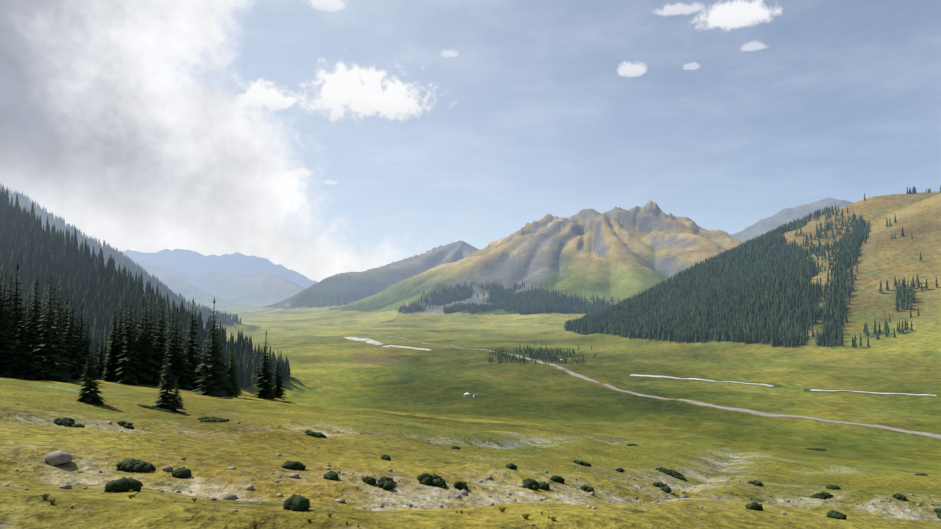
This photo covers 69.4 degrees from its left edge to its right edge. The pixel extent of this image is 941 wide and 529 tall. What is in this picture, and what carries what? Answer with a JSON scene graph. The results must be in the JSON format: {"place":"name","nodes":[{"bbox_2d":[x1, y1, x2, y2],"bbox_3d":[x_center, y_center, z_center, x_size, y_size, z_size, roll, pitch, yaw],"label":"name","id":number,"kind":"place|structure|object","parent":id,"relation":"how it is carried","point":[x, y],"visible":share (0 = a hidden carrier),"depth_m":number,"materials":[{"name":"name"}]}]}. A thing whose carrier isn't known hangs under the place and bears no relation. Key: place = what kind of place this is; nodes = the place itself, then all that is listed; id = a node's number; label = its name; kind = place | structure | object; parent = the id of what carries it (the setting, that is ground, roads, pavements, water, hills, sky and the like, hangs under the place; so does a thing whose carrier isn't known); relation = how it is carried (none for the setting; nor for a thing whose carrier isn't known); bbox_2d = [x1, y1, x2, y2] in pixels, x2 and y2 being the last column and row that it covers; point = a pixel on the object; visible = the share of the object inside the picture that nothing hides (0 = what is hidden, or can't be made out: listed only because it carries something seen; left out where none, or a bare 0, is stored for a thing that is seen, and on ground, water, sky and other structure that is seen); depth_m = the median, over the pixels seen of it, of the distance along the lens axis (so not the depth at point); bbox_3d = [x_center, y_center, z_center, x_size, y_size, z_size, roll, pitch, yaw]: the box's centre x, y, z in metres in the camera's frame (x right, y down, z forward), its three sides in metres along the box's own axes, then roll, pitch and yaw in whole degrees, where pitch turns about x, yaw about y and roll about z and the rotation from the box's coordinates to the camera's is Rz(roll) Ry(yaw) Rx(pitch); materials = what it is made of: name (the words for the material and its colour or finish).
{"place":"outdoors","nodes":[
{"label":"outdoors","id":0,"kind":"place"},
{"bbox_2d":[0,191,940,528],"bbox_3d":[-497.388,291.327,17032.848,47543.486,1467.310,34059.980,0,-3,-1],"label":"terrain","id":1,"kind":"structure","parent":0,"point":[336,381],"depth_m":550.66,"materials":[{"name":"green plant"}]},
{"bbox_2d":[75,348,104,405],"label":"young tree","id":2,"kind":"object","parent":1,"relation":"on","point":[91,397],"visible":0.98,"depth_m":87.91,"materials":[{"name":"green plant"}]},
{"bbox_2d":[0,261,285,399],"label":"forest","id":3,"kind":"object","parent":1,"relation":"on","point":[33,347],"visible":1,"depth_m":279.36,"materials":[{"name":"green plant"}]},
{"bbox_2d":[0,187,290,388],"bbox_3d":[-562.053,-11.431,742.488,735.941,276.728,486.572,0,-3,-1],"label":"forest","id":4,"kind":"object","parent":1,"relation":"on","point":[20,243],"visible":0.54,"depth_m":678.49,"materials":[{"name":"green plant"}]},
{"bbox_2d":[154,360,183,412],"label":"young tree","id":5,"kind":"object","parent":1,"relation":"on","point":[166,401],"visible":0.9,"depth_m":98.99,"materials":[{"name":"green plant"}]},
{"bbox_2d":[172,382,185,408],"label":"young tree","id":6,"kind":"object","parent":1,"relation":"on","point":[177,396],"visible":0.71,"depth_m":105.47,"materials":[{"name":"green plant"}]},
{"bbox_2d":[41,489,556,527],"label":"grass tufts","id":7,"kind":"object","parent":1,"relation":"on","point":[501,509],"visible":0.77,"depth_m":12.20,"materials":[{"name":"green plant"}]},
{"bbox_2d":[343,337,381,344],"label":"river","id":8,"kind":"structure","parent":1,"relation":"on","point":[371,341],"depth_m":1700.52,"materials":[{"name":"white liquid"}]},
{"bbox_2d":[382,345,431,350],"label":"river","id":9,"kind":"structure","parent":1,"relation":"on","point":[407,347],"depth_m":1399.39,"materials":[{"name":"white liquid"}]},
{"bbox_2d":[0,183,940,363],"bbox_3d":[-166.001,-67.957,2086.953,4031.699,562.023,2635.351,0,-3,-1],"label":"forest","id":10,"kind":"object","parent":1,"relation":"on","point":[725,294],"visible":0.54,"depth_m":1637.59,"materials":[{"name":"green plant"}]},
{"bbox_2d":[2,388,938,525],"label":"stones","id":11,"kind":"object","parent":1,"relation":"on","point":[57,457],"visible":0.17,"depth_m":23.32,"materials":[{"name":"grey stone"}]},
{"bbox_2d":[54,397,940,519],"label":"juniper bushes","id":12,"kind":"object","parent":1,"relation":"on","point":[294,502],"visible":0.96,"depth_m":25.05,"materials":[{"name":"green plant"}]},
{"bbox_2d":[398,278,618,313],"bbox_3d":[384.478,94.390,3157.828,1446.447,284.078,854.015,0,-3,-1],"label":"forest","id":13,"kind":"object","parent":1,"relation":"on","point":[497,289],"visible":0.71,"depth_m":3154.48,"materials":[{"name":"green plant"}]},
{"bbox_2d":[0,0,940,281],"label":"sky","id":14,"kind":"structure","parent":0,"point":[318,140],"materials":[{"name":"blue"}]},
{"bbox_2d":[370,333,940,439],"bbox_3d":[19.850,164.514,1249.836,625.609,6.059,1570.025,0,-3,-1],"label":"valley road","id":15,"kind":"structure","parent":0,"point":[761,413],"depth_m":597.50,"materials":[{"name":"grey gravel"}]},
{"bbox_2d":[622,374,782,387],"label":"stream bank","id":16,"kind":"structure","parent":0,"point":[774,385],"depth_m":862.43,"materials":[{"name":"grey gravel"}]},
{"bbox_2d":[630,374,771,385],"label":"river","id":17,"kind":"structure","parent":16,"relation":"on","point":[695,379],"depth_m":863.82,"materials":[{"name":"white liquid"}]},
{"bbox_2d":[803,388,938,396],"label":"stream bank","id":18,"kind":"structure","parent":0,"point":[806,390],"depth_m":743.19,"materials":[{"name":"grey gravel"}]},
{"bbox_2d":[811,389,935,395],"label":"river","id":19,"kind":"structure","parent":18,"relation":"on","point":[870,392],"depth_m":742.01,"materials":[{"name":"white liquid"}]}
]}

